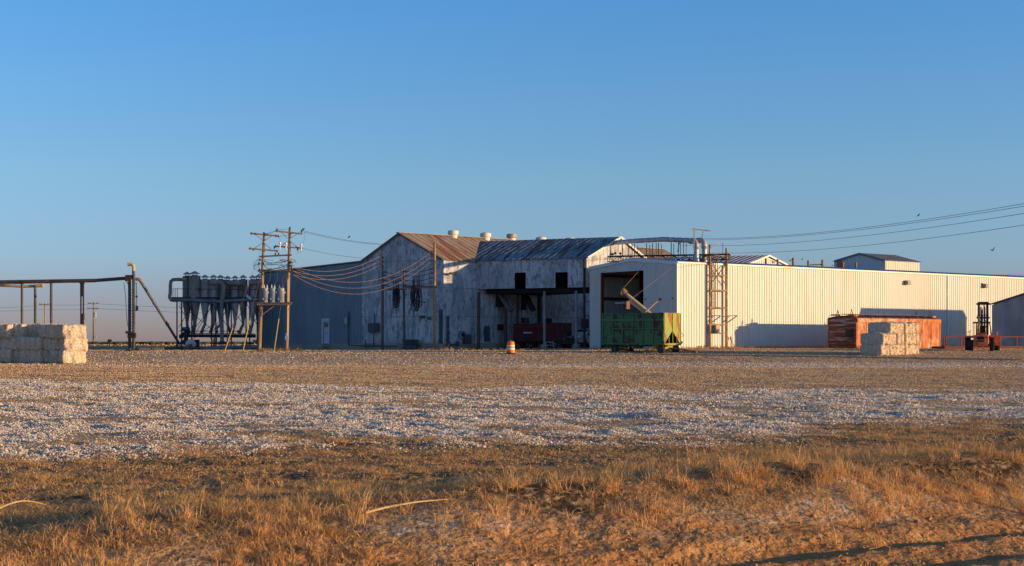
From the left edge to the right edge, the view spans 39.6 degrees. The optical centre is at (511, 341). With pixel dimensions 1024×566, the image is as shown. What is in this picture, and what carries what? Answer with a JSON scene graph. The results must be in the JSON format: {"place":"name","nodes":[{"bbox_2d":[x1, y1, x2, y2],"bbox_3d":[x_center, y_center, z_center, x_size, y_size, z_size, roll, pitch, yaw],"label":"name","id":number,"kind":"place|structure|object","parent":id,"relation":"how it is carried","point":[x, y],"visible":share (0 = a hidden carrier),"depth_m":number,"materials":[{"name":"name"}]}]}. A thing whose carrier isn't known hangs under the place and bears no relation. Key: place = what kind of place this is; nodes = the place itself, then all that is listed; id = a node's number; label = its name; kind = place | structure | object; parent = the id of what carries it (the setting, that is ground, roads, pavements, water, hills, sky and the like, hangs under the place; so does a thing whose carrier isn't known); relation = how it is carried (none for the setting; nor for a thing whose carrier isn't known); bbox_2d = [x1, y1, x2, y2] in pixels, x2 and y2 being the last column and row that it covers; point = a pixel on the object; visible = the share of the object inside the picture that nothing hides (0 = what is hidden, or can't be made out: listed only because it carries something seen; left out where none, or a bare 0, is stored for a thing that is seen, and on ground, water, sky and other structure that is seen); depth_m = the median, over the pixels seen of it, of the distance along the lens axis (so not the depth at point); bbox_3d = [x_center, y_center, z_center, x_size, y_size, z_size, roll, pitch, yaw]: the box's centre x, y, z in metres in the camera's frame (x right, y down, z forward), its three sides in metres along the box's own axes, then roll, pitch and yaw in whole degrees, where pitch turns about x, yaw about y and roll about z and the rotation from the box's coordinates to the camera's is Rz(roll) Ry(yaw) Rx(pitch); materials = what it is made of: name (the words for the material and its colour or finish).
{"place":"outdoors","nodes":[
{"label":"outdoors","id":0,"kind":"place"},
{"bbox_2d":[0,342,1023,565],"bbox_3d":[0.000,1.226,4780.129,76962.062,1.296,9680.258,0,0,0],"label":"ground","id":1,"kind":"structure","parent":0,"point":[742,550],"depth_m":14.58,"materials":[{"name":"soil"}]},
{"bbox_2d":[0,349,13,362],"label":"fibre bale","id":2,"kind":"object","parent":1,"relation":"on","point":[6,355],"visible":0.56,"depth_m":100.79,"materials":[{"name":"fabric"}]},
{"bbox_2d":[1,338,10,348],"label":"fibre bale","id":3,"kind":"object","parent":2,"relation":"on","point":[6,343],"visible":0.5,"depth_m":100.91,"materials":[{"name":"fabric"}]},
{"bbox_2d":[0,323,14,338],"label":"fibre bale","id":4,"kind":"object","parent":3,"relation":"on","point":[6,330],"visible":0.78,"depth_m":100.73,"materials":[{"name":"fabric"}]},
{"bbox_2d":[12,350,19,362],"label":"fibre bale","id":5,"kind":"object","parent":1,"relation":"on","point":[16,356],"visible":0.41,"depth_m":100.86,"materials":[{"name":"fabric"}]},
{"bbox_2d":[10,336,20,350],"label":"fibre bale","id":6,"kind":"object","parent":5,"relation":"on","point":[14,341],"visible":0.49,"depth_m":100.70,"materials":[{"name":"fabric"}]},
{"bbox_2d":[13,323,30,336],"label":"fibre bale","id":7,"kind":"object","parent":6,"relation":"on","point":[20,330],"visible":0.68,"depth_m":100.94,"materials":[{"name":"fabric"}]},
{"bbox_2d":[0,284,43,323],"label":"tan header pipe","id":8,"kind":"object","parent":1,"relation":"on","point":[35,295],"visible":0.85,"depth_m":118.41,"materials":[{"name":"metal"}]},
{"bbox_2d":[19,350,29,362],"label":"fibre bale","id":9,"kind":"object","parent":1,"relation":"on","point":[24,355],"visible":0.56,"depth_m":100.39,"materials":[{"name":"fabric"}]},
{"bbox_2d":[19,336,32,350],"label":"fibre bale","id":10,"kind":"object","parent":9,"relation":"on","point":[23,342],"visible":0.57,"depth_m":100.35,"materials":[{"name":"fabric"}]},
{"bbox_2d":[26,323,39,336],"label":"fibre bale","id":11,"kind":"object","parent":10,"relation":"on","point":[31,329],"visible":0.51,"depth_m":101.25,"materials":[{"name":"fabric"}]},
{"bbox_2d":[29,350,43,362],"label":"fibre bale","id":12,"kind":"object","parent":1,"relation":"on","point":[36,356],"visible":0.64,"depth_m":100.14,"materials":[{"name":"fabric"}]},
{"bbox_2d":[28,336,42,350],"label":"fibre bale","id":13,"kind":"object","parent":12,"relation":"on","point":[35,342],"visible":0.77,"depth_m":100.17,"materials":[{"name":"fabric"}]},
{"bbox_2d":[43,350,49,362],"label":"fibre bale","id":14,"kind":"object","parent":1,"relation":"on","point":[46,356],"visible":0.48,"depth_m":100.33,"materials":[{"name":"fabric"}]},
{"bbox_2d":[42,337,51,352],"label":"fibre bale","id":15,"kind":"object","parent":14,"relation":"on","point":[47,343],"visible":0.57,"depth_m":100.17,"materials":[{"name":"fabric"}]},
{"bbox_2d":[38,324,49,337],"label":"fibre bale","id":16,"kind":"object","parent":15,"relation":"on","point":[43,330],"visible":0.52,"depth_m":100.12,"materials":[{"name":"fabric"}]},
{"bbox_2d":[49,349,59,362],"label":"fibre bale","id":17,"kind":"object","parent":1,"relation":"on","point":[54,356],"visible":0.45,"depth_m":99.80,"materials":[{"name":"fabric"}]},
{"bbox_2d":[51,338,59,350],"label":"fibre bale","id":18,"kind":"object","parent":17,"relation":"on","point":[55,344],"visible":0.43,"depth_m":99.99,"materials":[{"name":"fabric"}]},
{"bbox_2d":[48,323,61,339],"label":"fibre bale","id":19,"kind":"object","parent":18,"relation":"on","point":[53,332],"visible":0.59,"depth_m":99.69,"materials":[{"name":"fabric"}]},
{"bbox_2d":[0,277,131,324],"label":"pipe rack","id":20,"kind":"object","parent":1,"relation":"on","point":[81,282],"visible":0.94,"depth_m":115.90,"materials":[{"name":"metal"}]},
{"bbox_2d":[58,350,85,363],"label":"fibre bale","id":21,"kind":"object","parent":1,"relation":"on","point":[66,357],"visible":0.97,"depth_m":99.41,"materials":[{"name":"fabric"}]},
{"bbox_2d":[59,337,87,351],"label":"fibre bale","id":22,"kind":"object","parent":21,"relation":"on","point":[74,344],"visible":1,"depth_m":99.49,"materials":[{"name":"fabric"}]},
{"bbox_2d":[58,324,86,338],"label":"fibre bale","id":23,"kind":"object","parent":22,"relation":"on","point":[68,331],"visible":1,"depth_m":99.42,"materials":[{"name":"fabric"}]},
{"bbox_2d":[124,262,137,351],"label":"pipe tower","id":24,"kind":"structure","parent":1,"relation":"on","point":[129,332],"depth_m":115.31,"materials":[{"name":"beige metal"}]},
{"bbox_2d":[135,277,179,344],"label":"slanted pipe","id":25,"kind":"object","parent":24,"relation":"attached to","point":[156,307],"visible":1,"depth_m":124.27,"materials":[{"name":"metal"}]},
{"bbox_2d":[133,347,182,350],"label":"ground pipe","id":26,"kind":"object","parent":1,"relation":"on","point":[155,348],"visible":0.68,"depth_m":125.53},
{"bbox_2d":[87,341,261,343],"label":"brush","id":27,"kind":"object","parent":1,"relation":"on","point":[126,342],"visible":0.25,"depth_m":291.53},
{"bbox_2d":[181,331,199,349],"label":"blower fan","id":28,"kind":"object","parent":1,"relation":"on","point":[192,344],"visible":0.74,"depth_m":138.80},
{"bbox_2d":[172,289,259,346],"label":"cyclone scaffold","id":29,"kind":"object","parent":1,"relation":"on","point":[245,326],"visible":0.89,"depth_m":139.20,"materials":[{"name":"metal"}]},
{"bbox_2d":[182,272,190,332],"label":"cyclone","id":30,"kind":"object","parent":29,"relation":"attached to","point":[185,291],"visible":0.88,"depth_m":140.15,"materials":[{"name":"grey metal"}]},
{"bbox_2d":[189,271,200,332],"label":"cyclone","id":31,"kind":"object","parent":29,"relation":"on","point":[194,286],"visible":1,"depth_m":139.29,"materials":[{"name":"grey metal"}]},
{"bbox_2d":[200,275,208,332],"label":"cyclone","id":32,"kind":"object","parent":29,"relation":"on","point":[204,287],"visible":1,"depth_m":139.39,"materials":[{"name":"metal"}]},
{"bbox_2d":[209,275,217,332],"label":"cyclone","id":33,"kind":"object","parent":29,"relation":"on","point":[213,290],"visible":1,"depth_m":139.42,"materials":[{"name":"metal"}]},
{"bbox_2d":[168,278,260,343],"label":"air manifold","id":34,"kind":"object","parent":29,"relation":"attached to","point":[222,300],"visible":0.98,"depth_m":138.93,"materials":[{"name":"grey metal"}]},
{"bbox_2d":[215,275,224,332],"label":"cyclone","id":35,"kind":"object","parent":29,"relation":"attached to","point":[218,306],"visible":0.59,"depth_m":140.28,"materials":[{"name":"grey metal"}]},
{"bbox_2d":[224,276,230,332],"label":"cyclone","id":36,"kind":"object","parent":29,"relation":"attached to","point":[228,293],"visible":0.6,"depth_m":140.41,"materials":[{"name":"grey metal"}]},
{"bbox_2d":[231,276,238,332],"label":"cyclone","id":37,"kind":"object","parent":29,"relation":"on","point":[235,305],"visible":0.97,"depth_m":139.44,"materials":[{"name":"metal"}]},
{"bbox_2d":[239,275,247,332],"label":"cyclone","id":38,"kind":"object","parent":29,"relation":"on","point":[242,305],"visible":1,"depth_m":139.42,"materials":[{"name":"grey metal"}]},
{"bbox_2d":[248,275,256,333],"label":"cyclone","id":39,"kind":"object","parent":29,"relation":"on","point":[252,293],"visible":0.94,"depth_m":139.46,"materials":[{"name":"metal"}]},
{"bbox_2d":[255,275,260,323],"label":"cyclone","id":40,"kind":"object","parent":29,"relation":"on","point":[257,276],"visible":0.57,"depth_m":140.50,"materials":[{"name":"grey metal"}]},
{"bbox_2d":[188,330,256,345],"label":"screw conveyor","id":41,"kind":"object","parent":1,"relation":"on","point":[238,334],"visible":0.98,"depth_m":139.80,"materials":[{"name":"metal"}]},
{"bbox_2d":[198,345,256,349],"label":"ground pipe","id":42,"kind":"object","parent":1,"relation":"on","point":[236,347],"visible":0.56,"depth_m":138.82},
{"bbox_2d":[249,227,304,350],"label":"transformer pole structure","id":43,"kind":"object","parent":1,"relation":"on","point":[261,304],"visible":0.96,"depth_m":114.85,"materials":[{"name":"brown wood"}]},
{"bbox_2d":[262,286,269,302],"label":"transformer","id":44,"kind":"object","parent":43,"relation":"on","point":[266,292],"visible":1,"depth_m":114.78,"materials":[{"name":"grey metal"}]},
{"bbox_2d":[270,285,276,301],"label":"transformer","id":45,"kind":"object","parent":43,"relation":"on","point":[273,292],"visible":1,"depth_m":114.77,"materials":[{"name":"grey metal"}]},
{"bbox_2d":[278,285,285,301],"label":"transformer","id":46,"kind":"object","parent":43,"relation":"on","point":[281,294],"visible":1,"depth_m":114.74,"materials":[{"name":"grey metal"}]},
{"bbox_2d":[259,261,361,349],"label":"blue metal shed","id":47,"kind":"structure","parent":1,"relation":"on","point":[317,315],"depth_m":137.69,"materials":[{"name":"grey metal"}]},
{"bbox_2d":[324,321,327,343],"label":"door","id":48,"kind":"structure","parent":47,"relation":"in","point":[325,322],"depth_m":137.15,"materials":[{"name":"white paint"}]},
{"bbox_2d":[348,311,396,348],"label":"standpipe","id":49,"kind":"object","parent":47,"relation":"attached to","point":[365,345],"visible":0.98,"depth_m":133.97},
{"bbox_2d":[379,253,385,349],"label":"service pole","id":50,"kind":"object","parent":1,"relation":"on","point":[382,305],"visible":0.96,"depth_m":125.21,"materials":[{"name":"brown wood"}]},
{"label":"wood beam","id":51,"kind":"object","parent":50,"relation":"attached to","visible":0},
{"bbox_2d":[392,277,400,317],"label":"cable coil","id":52,"kind":"object","parent":51,"relation":"hanging from","point":[396,293],"visible":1,"depth_m":124.99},
{"bbox_2d":[400,269,406,349],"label":"service pole","id":53,"kind":"object","parent":1,"relation":"on","point":[404,331],"visible":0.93,"depth_m":125.21,"materials":[{"name":"brown wood"}]},
{"bbox_2d":[365,499,447,513],"bbox_3d":[-0.902,1.418,12.253,0.874,0.072,0.020,0,0,-40],"label":"dry stalk","id":54,"kind":"object","parent":1,"relation":"on","point":[381,508],"visible":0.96,"depth_m":12.18,"materials":[{"name":"plant"}]},
{"bbox_2d":[402,339,418,348],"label":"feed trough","id":55,"kind":"object","parent":1,"relation":"on","point":[411,343],"visible":0.72,"depth_m":130.89,"materials":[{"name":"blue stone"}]},
{"bbox_2d":[431,243,435,349],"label":"service pole","id":56,"kind":"object","parent":1,"relation":"on","point":[433,282],"visible":0.96,"depth_m":124.10,"materials":[{"name":"brown wood"}]},
{"bbox_2d":[402,286,436,287],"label":"wood beam","id":57,"kind":"structure","parent":56,"relation":"attached to","point":[420,286],"depth_m":124.45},
{"bbox_2d":[408,275,424,311],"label":"cable coil","id":58,"kind":"object","parent":57,"relation":"hanging from","point":[413,290],"visible":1,"depth_m":124.55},
{"bbox_2d":[32,448,927,515],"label":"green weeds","id":59,"kind":"object","parent":1,"relation":"on","point":[906,483],"visible":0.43,"depth_m":14.63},
{"bbox_2d":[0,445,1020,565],"bbox_3d":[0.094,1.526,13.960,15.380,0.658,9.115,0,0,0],"label":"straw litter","id":60,"kind":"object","parent":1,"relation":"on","point":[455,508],"visible":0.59,"depth_m":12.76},
{"bbox_2d":[505,341,515,353],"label":"traffic drum","id":61,"kind":"object","parent":1,"relation":"on","point":[510,347],"visible":0.98,"depth_m":105.74,"materials":[{"name":"orange plastic"}]},
{"bbox_2d":[0,350,1023,463],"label":"cotton lint","id":62,"kind":"object","parent":1,"relation":"on","point":[352,421],"visible":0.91,"depth_m":31.53,"materials":[{"name":"plant"}]},
{"bbox_2d":[0,343,1023,476],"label":"yard clods","id":63,"kind":"object","parent":1,"relation":"on","point":[374,371],"visible":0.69,"depth_m":67.51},
{"bbox_2d":[0,355,1023,395],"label":"yard stubble","id":64,"kind":"object","parent":1,"relation":"on","point":[518,378],"visible":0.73,"depth_m":64.08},
{"bbox_2d":[359,232,672,349],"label":"gin building","id":65,"kind":"structure","parent":1,"relation":"on","point":[456,298],"depth_m":132.67,"materials":[{"name":"metal"}]},
{"bbox_2d":[368,323,379,331],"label":"electrical cabinet","id":66,"kind":"object","parent":65,"relation":"attached to","point":[373,327],"visible":1,"depth_m":133.61,"materials":[{"name":"grey metal"}]},
{"bbox_2d":[439,309,441,343],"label":"downpipe box","id":67,"kind":"object","parent":65,"relation":"attached to","point":[440,326],"visible":1,"depth_m":129.78,"materials":[{"name":"grey metal"}]},
{"bbox_2d":[463,334,471,343],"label":"electrical cabinet","id":68,"kind":"object","parent":65,"relation":"attached to","point":[467,338],"visible":1,"depth_m":131.17,"materials":[{"name":"grey metal"}]},
{"bbox_2d":[484,326,489,340],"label":"side door","id":69,"kind":"structure","parent":65,"relation":"attached to","point":[486,333],"depth_m":133.11,"materials":[{"name":"grey metal"}]},
{"bbox_2d":[496,294,513,311],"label":"discharge chute","id":70,"kind":"object","parent":65,"relation":"attached to","point":[500,301],"visible":0.83,"depth_m":133.38,"materials":[{"name":"metal"}]},
{"bbox_2d":[521,295,535,310],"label":"discharge chute","id":71,"kind":"object","parent":65,"relation":"attached to","point":[526,300],"visible":0.95,"depth_m":135.63,"materials":[{"name":"metal"}]},
{"bbox_2d":[25,478,1023,565],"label":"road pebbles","id":72,"kind":"object","parent":1,"relation":"on","point":[664,556],"visible":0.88,"depth_m":11.91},
{"bbox_2d":[513,323,555,348],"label":"hopper trailer","id":73,"kind":"object","parent":1,"relation":"on","point":[523,334],"visible":0.86,"depth_m":132.10,"materials":[{"name":"red paint"}]},
{"bbox_2d":[476,236,646,348],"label":"loading canopy","id":74,"kind":"object","parent":1,"relation":"on","point":[539,268],"visible":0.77,"depth_m":131.02,"materials":[{"name":"metal"}]},
{"bbox_2d":[533,323,589,347],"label":"hopper trailer","id":75,"kind":"object","parent":1,"relation":"on","point":[557,332],"visible":0.66,"depth_m":130.61,"materials":[{"name":"red paint"}]},
{"bbox_2d":[561,329,589,347],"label":"pickup truck","id":76,"kind":"object","parent":1,"relation":"on","point":[570,339],"visible":0.48,"depth_m":130.21,"materials":[{"name":"white paint"}]},
{"bbox_2d":[257,345,951,351],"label":"wall weeds","id":77,"kind":"object","parent":1,"relation":"on","point":[646,349],"depth_m":119.40,"materials":[{"name":"plant"}]},
{"bbox_2d":[615,288,652,350],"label":"auger conveyor","id":78,"kind":"object","parent":1,"relation":"on","point":[634,302],"visible":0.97,"depth_m":113.24,"materials":[{"name":"metal"}]},
{"bbox_2d":[601,313,696,352],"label":"hopper trailer","id":79,"kind":"object","parent":1,"relation":"on","point":[660,332],"visible":0.96,"depth_m":108.02,"materials":[{"name":"green paint"}]},
{"bbox_2d":[706,243,736,347],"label":"ladder tower","id":80,"kind":"structure","parent":1,"relation":"on","point":[716,328],"depth_m":120.33,"materials":[{"name":"metal"}]},
{"bbox_2d":[661,255,787,264],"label":"white building","id":81,"kind":"structure","parent":1,"relation":"on","point":[759,259],"depth_m":149.95,"materials":[{"name":"paint"}]},
{"bbox_2d":[588,257,1023,348],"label":"metal warehouse","id":82,"kind":"structure","parent":1,"relation":"on","point":[772,305],"depth_m":126.94,"materials":[{"name":"white paint"}]},
{"bbox_2d":[613,237,707,262],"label":"air duct","id":83,"kind":"object","parent":82,"relation":"on","point":[703,242],"visible":0.9,"depth_m":123.12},
{"bbox_2d":[607,228,729,261],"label":"walkway truss","id":84,"kind":"object","parent":82,"relation":"on","point":[620,256],"visible":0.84,"depth_m":122.76,"materials":[{"name":"metal"}]},
{"bbox_2d":[860,343,889,355],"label":"fibre bale","id":85,"kind":"object","parent":1,"relation":"on","point":[876,349],"visible":0.94,"depth_m":103.85,"materials":[{"name":"fabric"}]},
{"bbox_2d":[860,332,889,344],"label":"fibre bale","id":86,"kind":"object","parent":85,"relation":"on","point":[882,338],"visible":0.99,"depth_m":103.91,"materials":[{"name":"fabric"}]},
{"bbox_2d":[834,253,919,270],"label":"gable house","id":87,"kind":"structure","parent":1,"relation":"on","point":[872,261],"depth_m":161.54,"materials":[{"name":"white paint"}]},
{"bbox_2d":[827,309,940,348],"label":"boxcar body","id":88,"kind":"object","parent":1,"relation":"on","point":[847,330],"visible":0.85,"depth_m":121.77,"materials":[{"name":"orange paint"}]},
{"bbox_2d":[888,344,897,354],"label":"fibre bale","id":89,"kind":"object","parent":1,"relation":"on","point":[892,349],"visible":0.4,"depth_m":104.20,"materials":[{"name":"fabric"}]},
{"bbox_2d":[890,334,895,343],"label":"fibre bale","id":90,"kind":"object","parent":89,"relation":"on","point":[892,338],"visible":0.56,"depth_m":104.29,"materials":[{"name":"fabric"}]},
{"bbox_2d":[868,321,897,333],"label":"fibre bale","id":91,"kind":"object","parent":90,"relation":"on","point":[886,327],"visible":0.9,"depth_m":104.44,"materials":[{"name":"fabric"}]},
{"bbox_2d":[896,344,904,354],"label":"fibre bale","id":92,"kind":"object","parent":1,"relation":"on","point":[900,349],"visible":0.3,"depth_m":104.76,"materials":[{"name":"fabric"}]},
{"bbox_2d":[896,333,904,344],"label":"fibre bale","id":93,"kind":"object","parent":92,"relation":"on","point":[899,339],"visible":0.29,"depth_m":104.69,"materials":[{"name":"fabric"}]},
{"bbox_2d":[904,344,912,354],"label":"fibre bale","id":94,"kind":"object","parent":1,"relation":"on","point":[908,348],"visible":0.37,"depth_m":105.24,"materials":[{"name":"fabric"}]},
{"bbox_2d":[904,333,913,344],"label":"fibre bale","id":95,"kind":"object","parent":94,"relation":"on","point":[908,339],"visible":0.35,"depth_m":105.17,"materials":[{"name":"fabric"}]},
{"bbox_2d":[898,322,912,333],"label":"fibre bale","id":96,"kind":"object","parent":95,"relation":"on","point":[907,328],"visible":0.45,"depth_m":105.25,"materials":[{"name":"fabric"}]},
{"bbox_2d":[932,336,1023,348],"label":"red pipe rail","id":97,"kind":"object","parent":1,"relation":"on","point":[944,346],"visible":0.92,"depth_m":119.45,"materials":[{"name":"metal"}]},
{"bbox_2d":[964,302,999,350],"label":"forklift","id":98,"kind":"object","parent":1,"relation":"on","point":[981,337],"visible":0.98,"depth_m":112.82,"materials":[{"name":"orange paint"}]},
{"bbox_2d":[990,293,1023,345],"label":"grey shed","id":99,"kind":"structure","parent":1,"relation":"on","point":[1007,316],"depth_m":129.44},
{"bbox_2d":[0,407,1023,565],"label":"matted grass","id":100,"kind":"structure","parent":0,"point":[53,510],"depth_m":15.46,"materials":[{"name":"plant"}]},
{"bbox_2d":[0,425,1023,565],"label":"bank grass","id":101,"kind":"structure","parent":0,"point":[689,466],"depth_m":13.39,"materials":[{"name":"plant"}]},
{"bbox_2d":[0,0,1023,341],"label":"sky","id":102,"kind":"structure","parent":0,"point":[156,136],"materials":[{"name":"blue"}]},
{"bbox_2d":[684,213,1023,245],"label":"power line","id":103,"kind":"object","parent":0,"point":[874,234],"visible":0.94,"depth_m":110.22,"materials":[{"name":"metal"}]},
{"bbox_2d":[704,203,1023,238],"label":"power line","id":104,"kind":"object","parent":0,"point":[863,227],"visible":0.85,"depth_m":112.26,"materials":[{"name":"metal"}]},
{"bbox_2d":[720,206,1022,239],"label":"power line","id":105,"kind":"object","parent":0,"point":[876,227],"visible":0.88,"depth_m":110.70,"materials":[{"name":"metal"}]},
{"bbox_2d":[757,225,1022,252],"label":"power line","id":106,"kind":"object","parent":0,"point":[900,241],"visible":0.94,"depth_m":106.54,"materials":[{"name":"metal"}]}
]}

